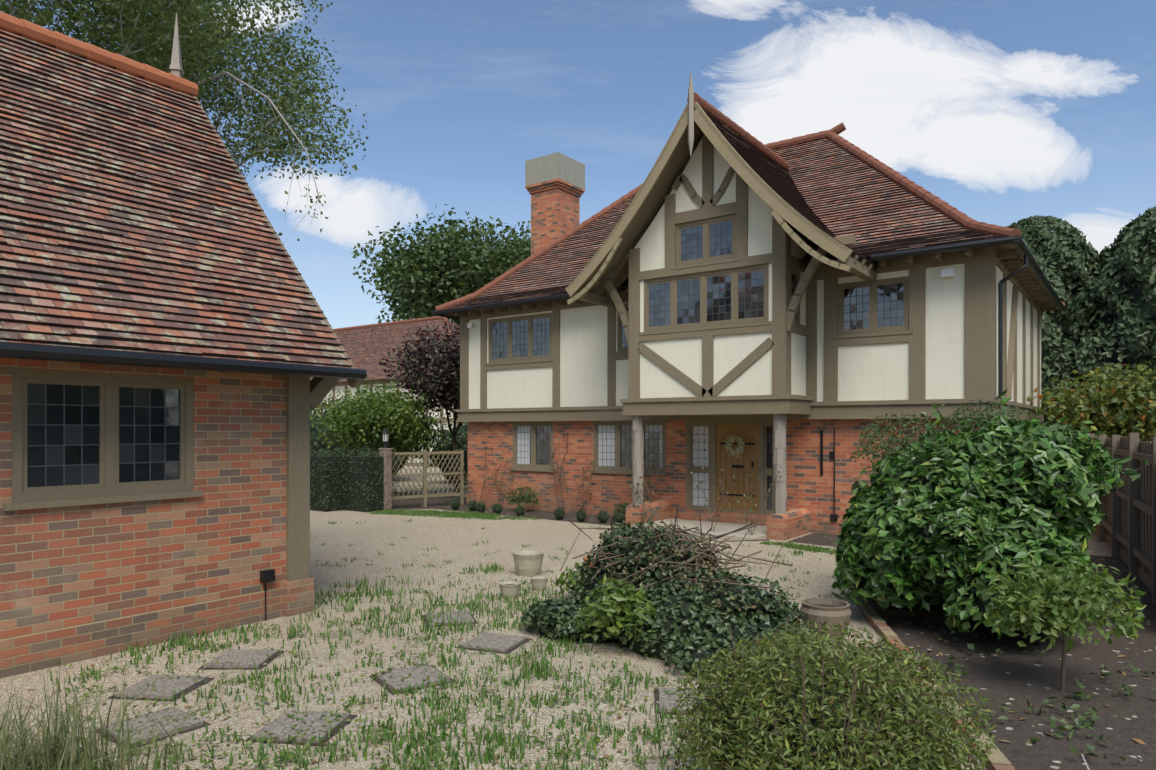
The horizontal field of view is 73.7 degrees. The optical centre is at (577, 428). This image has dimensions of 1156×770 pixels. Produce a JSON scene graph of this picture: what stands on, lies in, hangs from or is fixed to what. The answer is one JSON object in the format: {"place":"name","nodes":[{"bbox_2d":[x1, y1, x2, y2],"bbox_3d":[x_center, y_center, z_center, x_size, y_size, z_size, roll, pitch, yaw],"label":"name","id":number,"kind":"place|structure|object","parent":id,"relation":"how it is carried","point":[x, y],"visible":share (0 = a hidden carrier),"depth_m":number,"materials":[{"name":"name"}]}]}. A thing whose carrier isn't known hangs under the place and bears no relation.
{"place":"outdoors","nodes":[
{"label":"outdoors","id":0,"kind":"place"},
{"bbox_2d":[0,11,197,96],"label":"roof ridge tiles","id":1,"kind":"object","parent":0,"point":[58,40],"depth_m":9.29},
{"bbox_2d":[169,12,183,77],"bbox_3d":[-5.309,-5.005,10.194,0.141,1.000,0.141,0,0,-9],"label":"roof finial","id":2,"kind":"object","parent":1,"relation":"on","point":[175,68],"visible":0.77,"depth_m":10.16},
{"bbox_2d":[0,651,270,769],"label":"ornamental grass","id":3,"kind":"object","parent":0,"point":[50,757],"depth_m":3.44,"materials":[{"name":"green plant"}]},
{"bbox_2d":[0,358,313,678],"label":"garage walls","id":4,"kind":"structure","parent":0,"point":[81,583],"depth_m":7.12,"materials":[{"name":"red brick"}]},
{"bbox_2d":[0,29,354,367],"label":"garage roof","id":5,"kind":"structure","parent":4,"relation":"on","point":[48,96],"depth_m":7.81,"materials":[{"name":"brown tile"}]},
{"bbox_2d":[0,341,366,620],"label":"garage gutter","id":6,"kind":"object","parent":4,"relation":"attached to","point":[58,353],"visible":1,"depth_m":6.67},
{"bbox_2d":[310,319,459,381],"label":"neighbour roof","id":7,"kind":"structure","parent":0,"point":[366,349],"depth_m":44.60,"materials":[{"name":"tile"}]},
{"bbox_2d":[312,378,463,462],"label":"neighbour walls","id":8,"kind":"structure","parent":0,"point":[342,388],"depth_m":41.73,"materials":[{"name":"white paint"}]},
{"bbox_2d":[333,316,450,334],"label":"roof ridge tiles","id":9,"kind":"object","parent":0,"point":[445,319],"depth_m":46.36,"materials":[{"name":"tile"}]},
{"bbox_2d":[0,466,1111,769],"bbox_3d":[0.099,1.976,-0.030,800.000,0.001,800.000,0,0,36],"label":"gravel ground","id":10,"kind":"structure","parent":0,"point":[462,542],"depth_m":6.57,"materials":[{"name":"beige gravel"}]},
{"bbox_2d":[0,0,116,47],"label":"birch tree","id":11,"kind":"object","parent":10,"relation":"on","point":[59,29],"visible":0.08,"depth_m":17.87,"materials":[{"name":"green plant"}]},
{"bbox_2d":[4,0,260,110],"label":"birch tree","id":12,"kind":"object","parent":10,"relation":"on","point":[91,13],"visible":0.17,"depth_m":19.89,"materials":[{"name":"green plant"}]},
{"bbox_2d":[0,0,284,168],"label":"birch tree","id":13,"kind":"object","parent":10,"relation":"on","point":[185,17],"visible":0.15,"depth_m":17.27,"materials":[{"name":"green plant"}]},
{"bbox_2d":[3,52,358,581],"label":"timber trim","id":14,"kind":"structure","parent":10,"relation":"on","point":[304,395],"depth_m":7.08,"materials":[{"name":"brown wood"}]},
{"bbox_2d":[1,0,365,179],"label":"birch tree","id":15,"kind":"object","parent":10,"relation":"on","point":[228,104],"visible":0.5,"depth_m":21.94,"materials":[{"name":"green plant"}]},
{"bbox_2d":[197,71,327,243],"bbox_3d":[-8.435,-6.215,19.102,5.550,4.883,2.324,0,0,10],"label":"tree branch","id":16,"kind":"object","parent":15,"relation":"attached to","point":[318,197],"visible":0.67,"depth_m":18.58,"materials":[{"name":"green plant"}]},
{"bbox_2d":[311,379,458,466],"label":"bush","id":17,"kind":"object","parent":10,"relation":"on","point":[359,383],"depth_m":41.51,"materials":[{"name":"green plant"}]},
{"bbox_2d":[310,389,467,483],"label":"shrubs","id":18,"kind":"object","parent":10,"relation":"on","point":[461,439],"visible":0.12,"depth_m":26.65,"materials":[{"name":"green plant"}]},
{"bbox_2d":[96,612,723,748],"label":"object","id":19,"kind":"object","parent":10,"relation":"on","point":[656,702],"visible":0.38,"depth_m":5.62,"materials":[{"name":"soil"}]},
{"bbox_2d":[102,611,720,745],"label":"stepping stones","id":20,"kind":"object","parent":19,"relation":"on","point":[245,658],"visible":0.71,"depth_m":5.75,"materials":[{"name":"grey stone"}]},
{"bbox_2d":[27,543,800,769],"bbox_3d":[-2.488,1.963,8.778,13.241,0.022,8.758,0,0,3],"label":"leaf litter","id":21,"kind":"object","parent":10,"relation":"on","point":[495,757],"visible":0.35,"depth_m":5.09,"materials":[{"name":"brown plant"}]},
{"bbox_2d":[376,321,466,492],"bbox_3d":[-3.366,-0.553,22.274,4.592,5.108,4.319,0,0,36],"label":"purple-leaved tree","id":22,"kind":"object","parent":10,"relation":"on","point":[432,366],"visible":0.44,"depth_m":21.36,"materials":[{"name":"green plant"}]},
{"bbox_2d":[351,204,530,325],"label":"oak tree","id":23,"kind":"object","parent":10,"relation":"on","point":[436,269],"visible":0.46,"depth_m":52.30,"materials":[{"name":"green plant"}]},
{"bbox_2d":[49,508,866,769],"bbox_3d":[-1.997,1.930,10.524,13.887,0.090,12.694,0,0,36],"label":"grass tufts","id":24,"kind":"object","parent":10,"relation":"on","point":[443,721],"visible":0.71,"depth_m":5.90,"materials":[{"name":"green plant"}]},
{"bbox_2d":[498,581,520,598],"bbox_3d":[-0.796,1.890,9.012,0.270,0.171,0.270,0,0,36],"label":"glazed pot","id":25,"kind":"object","parent":10,"relation":"on","point":[511,588],"visible":0.96,"depth_m":8.93,"materials":[{"name":"ceramic"}]},
{"bbox_2d":[512,550,544,576],"bbox_3d":[-0.671,1.825,10.419,0.450,0.301,0.450,0,0,36],"label":"glazed pot","id":26,"kind":"object","parent":10,"relation":"on","point":[527,563],"visible":1,"depth_m":10.28,"materials":[{"name":"ceramic"}]},
{"bbox_2d":[530,576,547,590],"bbox_3d":[-0.475,1.900,9.434,0.225,0.151,0.225,0,0,36],"label":"glazed pot","id":27,"kind":"object","parent":10,"relation":"on","point":[539,581],"visible":0.98,"depth_m":9.36,"materials":[{"name":"ceramic"}]},
{"bbox_2d":[583,555,595,566],"bbox_3d":[0.265,1.845,10.243,0.413,0.261,0.413,0,0,36],"label":"terracotta urn","id":28,"kind":"object","parent":10,"relation":"on","point":[584,557],"visible":0.21,"depth_m":10.17,"materials":[{"name":"ceramic"}]},
{"bbox_2d":[554,562,658,640],"bbox_3d":[0.230,1.615,7.822,0.795,0.599,2.693,0,0,-8],"label":"shrub","id":29,"kind":"object","parent":10,"relation":"on","point":[614,610],"visible":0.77,"depth_m":6.75,"materials":[{"name":"green plant"}]},
{"bbox_2d":[630,477,653,524],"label":"climbing plant","id":30,"kind":"object","parent":10,"relation":"on","point":[637,492],"visible":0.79,"depth_m":15.26,"materials":[{"name":"brown plant"}]},
{"bbox_2d":[630,453,664,501],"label":"climbing plant","id":31,"kind":"object","parent":10,"relation":"on","point":[649,482],"visible":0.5,"depth_m":16.00,"materials":[{"name":"brown plant"}]},
{"bbox_2d":[520,505,817,681],"bbox_3d":[1.112,1.497,7.258,3.219,1.561,2.338,0,0,36],"label":"ivy heap","id":32,"kind":"object","parent":10,"relation":"on","point":[689,627],"visible":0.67,"depth_m":6.85,"materials":[{"name":"green plant"}]},
{"bbox_2d":[596,525,757,613],"bbox_3d":[1.014,1.255,7.420,1.112,0.641,1.957,0,0,-44],"label":"dead brush heap","id":33,"kind":"object","parent":32,"relation":"on","point":[709,561],"visible":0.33,"depth_m":7.23,"materials":[{"name":"twig"},{"name":"dry wood"}]},
{"bbox_2d":[631,518,766,542],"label":"porch paving","id":34,"kind":"structure","parent":10,"relation":"on","point":[760,532],"depth_m":14.66,"materials":[{"name":"beige stone"}]},
{"bbox_2d":[691,467,736,530],"bbox_3d":[2.529,1.335,14.251,0.273,1.286,0.950,0,0,-42],"label":"rose bush","id":35,"kind":"object","parent":10,"relation":"on","point":[720,502],"visible":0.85,"depth_m":14.19,"materials":[{"name":"brown plant"}]},
{"bbox_2d":[713,467,780,534],"bbox_3d":[3.011,1.326,13.808,1.272,1.308,0.290,0,0,24],"label":"rose bush","id":36,"kind":"object","parent":10,"relation":"on","point":[765,498],"visible":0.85,"depth_m":13.75,"materials":[{"name":"brown plant"}]},
{"bbox_2d":[343,492,1155,769],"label":"soil beds","id":37,"kind":"object","parent":10,"relation":"on","point":[1023,677],"visible":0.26,"depth_m":6.10,"materials":[{"name":"brown soil"}]},
{"bbox_2d":[50,0,368,190],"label":"birch tree","id":38,"kind":"object","parent":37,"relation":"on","point":[284,59],"visible":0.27,"depth_m":23.80,"materials":[{"name":"green plant"}]},
{"bbox_2d":[310,447,401,511],"bbox_3d":[-7.142,1.248,18.969,5.759,1.719,1.666,0,0,6],"label":"hedge","id":39,"kind":"object","parent":37,"relation":"on","point":[352,482],"visible":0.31,"depth_m":18.43,"materials":[{"name":"green plant"}]},
{"bbox_2d":[310,377,452,463],"bbox_3d":[-5.288,0.283,21.599,3.425,3.394,4.522,0,0,36],"label":"bush","id":40,"kind":"object","parent":37,"relation":"on","point":[371,418],"visible":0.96,"depth_m":20.84,"materials":[{"name":"green plant"}]},
{"bbox_2d":[378,448,392,509],"bbox_3d":[-4.667,1.226,18.694,0.240,1.500,0.240,0,0,36],"label":"gate post","id":41,"kind":"object","parent":37,"relation":"on","point":[387,469],"visible":0.65,"depth_m":18.61,"materials":[{"name":"brown brick"}]},
{"bbox_2d":[382,427,388,447],"bbox_3d":[-4.667,0.215,18.694,0.191,0.520,0.220,0,0,36],"label":"post lantern","id":42,"kind":"object","parent":41,"relation":"on","point":[385,437],"visible":1,"depth_m":18.65,"materials":[{"name":"black metal"}]},
{"bbox_2d":[392,450,463,506],"bbox_3d":[-7.275,1.108,19.653,8.528,1.735,1.500,0,0,5],"label":"trellis fence","id":43,"kind":"object","parent":37,"relation":"on","point":[425,474],"visible":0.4,"depth_m":19.38,"materials":[{"name":"brown wood"}]},
{"bbox_2d":[458,470,475,501],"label":"climbing plant","id":44,"kind":"object","parent":37,"relation":"on","point":[468,494],"visible":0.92,"depth_m":19.24,"materials":[{"name":"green plant"}]},
{"bbox_2d":[451,441,505,504],"bbox_3d":[-2.514,1.142,19.561,2.084,1.675,0.230,0,0,40],"label":"climbing plant","id":45,"kind":"object","parent":37,"relation":"on","point":[484,482],"visible":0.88,"depth_m":19.39,"materials":[{"name":"brown plant"}]},
{"bbox_2d":[491,458,515,503],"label":"climbing plant","id":46,"kind":"object","parent":37,"relation":"on","point":[502,483],"visible":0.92,"depth_m":19.09,"materials":[{"name":"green plant"}]},
{"bbox_2d":[450,498,623,522],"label":"small shrubs","id":47,"kind":"object","parent":37,"relation":"on","point":[602,515],"visible":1,"depth_m":16.76,"materials":[{"name":"green plant"}]},
{"bbox_2d":[537,429,567,508],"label":"climbing plant","id":48,"kind":"object","parent":37,"relation":"on","point":[561,468],"visible":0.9,"depth_m":18.00,"materials":[{"name":"brown plant"}]},
{"bbox_2d":[505,485,628,514],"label":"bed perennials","id":49,"kind":"object","parent":37,"relation":"on","point":[525,497],"visible":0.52,"depth_m":18.12,"materials":[{"name":"green plant"}]},
{"bbox_2d":[554,459,594,508],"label":"climbing plant","id":50,"kind":"object","parent":37,"relation":"on","point":[585,501],"visible":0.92,"depth_m":17.69,"materials":[{"name":"brown plant"}]},
{"bbox_2d":[830,418,1121,640],"bbox_3d":[4.016,0.918,7.961,2.620,2.086,2.950,0,0,36],"label":"laurel bush","id":51,"kind":"object","parent":37,"relation":"on","point":[952,538],"visible":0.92,"depth_m":7.20,"materials":[{"name":"green plant"}]},
{"bbox_2d":[848,397,1040,465],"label":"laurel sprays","id":52,"kind":"object","parent":51,"relation":"attached to","point":[976,424],"visible":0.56,"depth_m":8.52,"materials":[{"name":"green plant"}]},
{"bbox_2d":[873,389,1151,517],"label":"laurel shoots","id":53,"kind":"object","parent":51,"relation":"attached to","point":[1015,480],"visible":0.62,"depth_m":7.31,"materials":[{"name":"green plant"}]},
{"bbox_2d":[884,588,1155,744],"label":"bed leaf litter","id":54,"kind":"object","parent":37,"relation":"on","point":[1137,740],"visible":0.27,"depth_m":6.12,"materials":[{"name":"brown plant"}]},
{"bbox_2d":[936,630,1155,760],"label":"plants","id":55,"kind":"object","parent":37,"relation":"in","point":[1078,721],"visible":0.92,"depth_m":5.29,"materials":[{"name":"plant"}]},
{"bbox_2d":[983,555,1146,690],"bbox_3d":[3.619,1.469,5.768,1.029,1.015,1.043,0,0,36],"label":"tree","id":56,"kind":"object","parent":37,"relation":"on","point":[1045,609],"visible":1,"depth_m":5.66,"materials":[{"name":"green plant"}]},
{"bbox_2d":[1081,754,1089,769],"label":"dry sticks","id":57,"kind":"object","parent":37,"relation":"on","point":[1085,762],"visible":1,"depth_m":3.36,"materials":[{"name":"beige wood"}]},
{"bbox_2d":[1089,433,1155,604],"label":"close board fence","id":58,"kind":"object","parent":37,"relation":"on","point":[1126,530],"visible":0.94,"depth_m":10.23,"materials":[{"name":"brown wood"}]},
{"bbox_2d":[800,598,851,638],"bbox_3d":[2.379,1.825,7.408,0.480,0.301,0.480,0,0,36],"label":"plant pot","id":59,"kind":"object","parent":10,"relation":"on","point":[833,611],"visible":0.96,"depth_m":7.25,"materials":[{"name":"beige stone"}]},
{"bbox_2d":[672,617,997,769],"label":"bush","id":60,"kind":"object","parent":10,"relation":"on","point":[821,712],"visible":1,"depth_m":3.65,"materials":[{"name":"green plant"}]},
{"bbox_2d":[857,601,1014,769],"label":"brick edging","id":61,"kind":"object","parent":10,"relation":"on","point":[998,760],"visible":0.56,"depth_m":5.76,"materials":[{"name":"brick"}]},
{"bbox_2d":[1006,215,1106,439],"bbox_3d":[15.162,-2.740,26.242,7.685,8.852,7.987,0,0,36],"label":"conifer tree","id":62,"kind":"object","parent":10,"relation":"on","point":[1064,253],"visible":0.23,"depth_m":24.17,"materials":[{"name":"green plant"}]},
{"bbox_2d":[1027,351,1155,441],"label":"bush","id":63,"kind":"object","parent":10,"relation":"on","point":[1110,407],"visible":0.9,"depth_m":15.69,"materials":[{"name":"green plant"}]},
{"bbox_2d":[1041,206,1155,424],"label":"conifer tree","id":64,"kind":"object","parent":10,"relation":"on","point":[1124,288],"visible":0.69,"depth_m":22.47,"materials":[{"name":"green plant"}]},
{"bbox_2d":[0,0,1155,328],"label":"sky","id":65,"kind":"structure","parent":0,"point":[1006,112],"materials":[{"name":"blue"}]},
{"bbox_2d":[435,92,1064,310],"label":"ridge tiles","id":66,"kind":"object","parent":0,"point":[954,214],"depth_m":16.47,"materials":[{"name":"orange tile"}]},
{"bbox_2d":[466,135,1040,540],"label":"house","id":67,"kind":"structure","parent":0,"point":[872,372],"depth_m":15.09,"materials":[{"name":"white paint"}]},
{"bbox_2d":[525,152,584,188],"bbox_3d":[-0.681,-7.627,23.212,1.240,0.755,1.340,0,0,36],"label":"chimney cap","id":68,"kind":"object","parent":67,"relation":"on","point":[554,166],"visible":0.87,"depth_m":22.71,"materials":[{"name":"grey concrete"}]},
{"bbox_2d":[444,108,1001,309],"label":"house roof","id":69,"kind":"structure","parent":67,"relation":"on","point":[829,187],"depth_m":15.79,"materials":[{"name":"brown tile"}]},
{"bbox_2d":[444,105,1058,316],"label":"house soffit","id":70,"kind":"structure","parent":69,"relation":"attached to","point":[641,222],"depth_m":15.17,"materials":[{"name":"brown wood"}]},
{"bbox_2d":[432,235,1065,520],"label":"gutters and downpipes","id":71,"kind":"object","parent":67,"relation":"attached to","point":[1017,240],"visible":0.6,"depth_m":13.06,"materials":[{"name":"black metal"}]},
{"bbox_2d":[565,102,853,304],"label":"barge boards","id":72,"kind":"object","parent":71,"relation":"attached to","point":[770,196],"visible":0.92,"depth_m":13.81,"materials":[{"name":"brown wood"}]},
{"bbox_2d":[632,72,786,514],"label":"porch posts","id":73,"kind":"object","parent":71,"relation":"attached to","point":[779,447],"visible":0.92,"depth_m":13.98,"materials":[{"name":"grey wood"}]},
{"bbox_2d":[467,268,954,327],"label":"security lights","id":74,"kind":"object","parent":71,"relation":"attached to","point":[949,272],"visible":0.94,"depth_m":13.06,"materials":[{"name":"white paint"}]},
{"bbox_2d":[456,202,1045,421],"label":"timber beams","id":75,"kind":"structure","parent":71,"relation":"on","point":[764,407],"depth_m":14.41,"materials":[{"name":"brown wood"}]},
{"bbox_2d":[455,136,1054,514],"bbox_3d":[3.857,-1.905,18.763,12.560,7.260,8.895,0,0,36],"label":"framing","id":76,"kind":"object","parent":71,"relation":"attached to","point":[980,329],"visible":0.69,"depth_m":14.52,"materials":[{"name":"brown wood"}]},
{"bbox_2d":[27,221,903,509],"bbox_3d":[-1.999,-1.132,25.020,11.347,5.475,36.057,0,0,-10],"label":"window glass","id":77,"kind":"object","parent":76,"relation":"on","point":[133,405],"visible":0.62,"depth_m":7.24,"materials":[{"name":"black glass"}]},
{"bbox_2d":[27,384,179,486],"bbox_3d":[-4.132,0.056,6.787,0.010,0.850,1.240,0,0,36],"label":"window leading","id":78,"kind":"object","parent":77,"relation":"attached to","point":[82,444],"visible":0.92,"depth_m":6.62,"materials":[{"name":"black metal"}]},
{"bbox_2d":[517,425,708,505],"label":"curtains","id":79,"kind":"object","parent":76,"relation":"attached to","point":[703,477],"visible":0.88,"depth_m":16.64,"materials":[{"name":"white fabric"}]},
{"bbox_2d":[492,221,903,504],"bbox_3d":[1.507,-1.132,16.092,9.790,5.475,1.240,0,0,36],"label":"house lead","id":80,"kind":"object","parent":76,"relation":"attached to","point":[694,315],"visible":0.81,"depth_m":14.95,"materials":[{"name":"grey metal"}]},
{"bbox_2d":[716,424,758,511],"bbox_3d":[3.245,0.780,15.605,0.940,1.750,0.085,0,0,36],"label":"front door","id":81,"kind":"structure","parent":76,"relation":"attached to","point":[749,432],"depth_m":15.58,"materials":[{"name":"brown wood"}]},
{"bbox_2d":[725,435,744,457],"bbox_3d":[3.145,0.338,15.462,0.443,0.496,0.109,0,0,36],"label":"door wreath","id":82,"kind":"object","parent":81,"relation":"attached to","point":[739,449],"depth_m":15.45,"materials":[{"name":"green plant"}]},
{"bbox_2d":[720,430,822,502],"bbox_3d":[3.767,0.831,15.170,2.146,1.610,0.050,0,0,38],"label":"hardware piece","id":83,"kind":"object","parent":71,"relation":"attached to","point":[821,455],"visible":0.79,"depth_m":15.38,"materials":[{"name":"black metal"}]}
]}

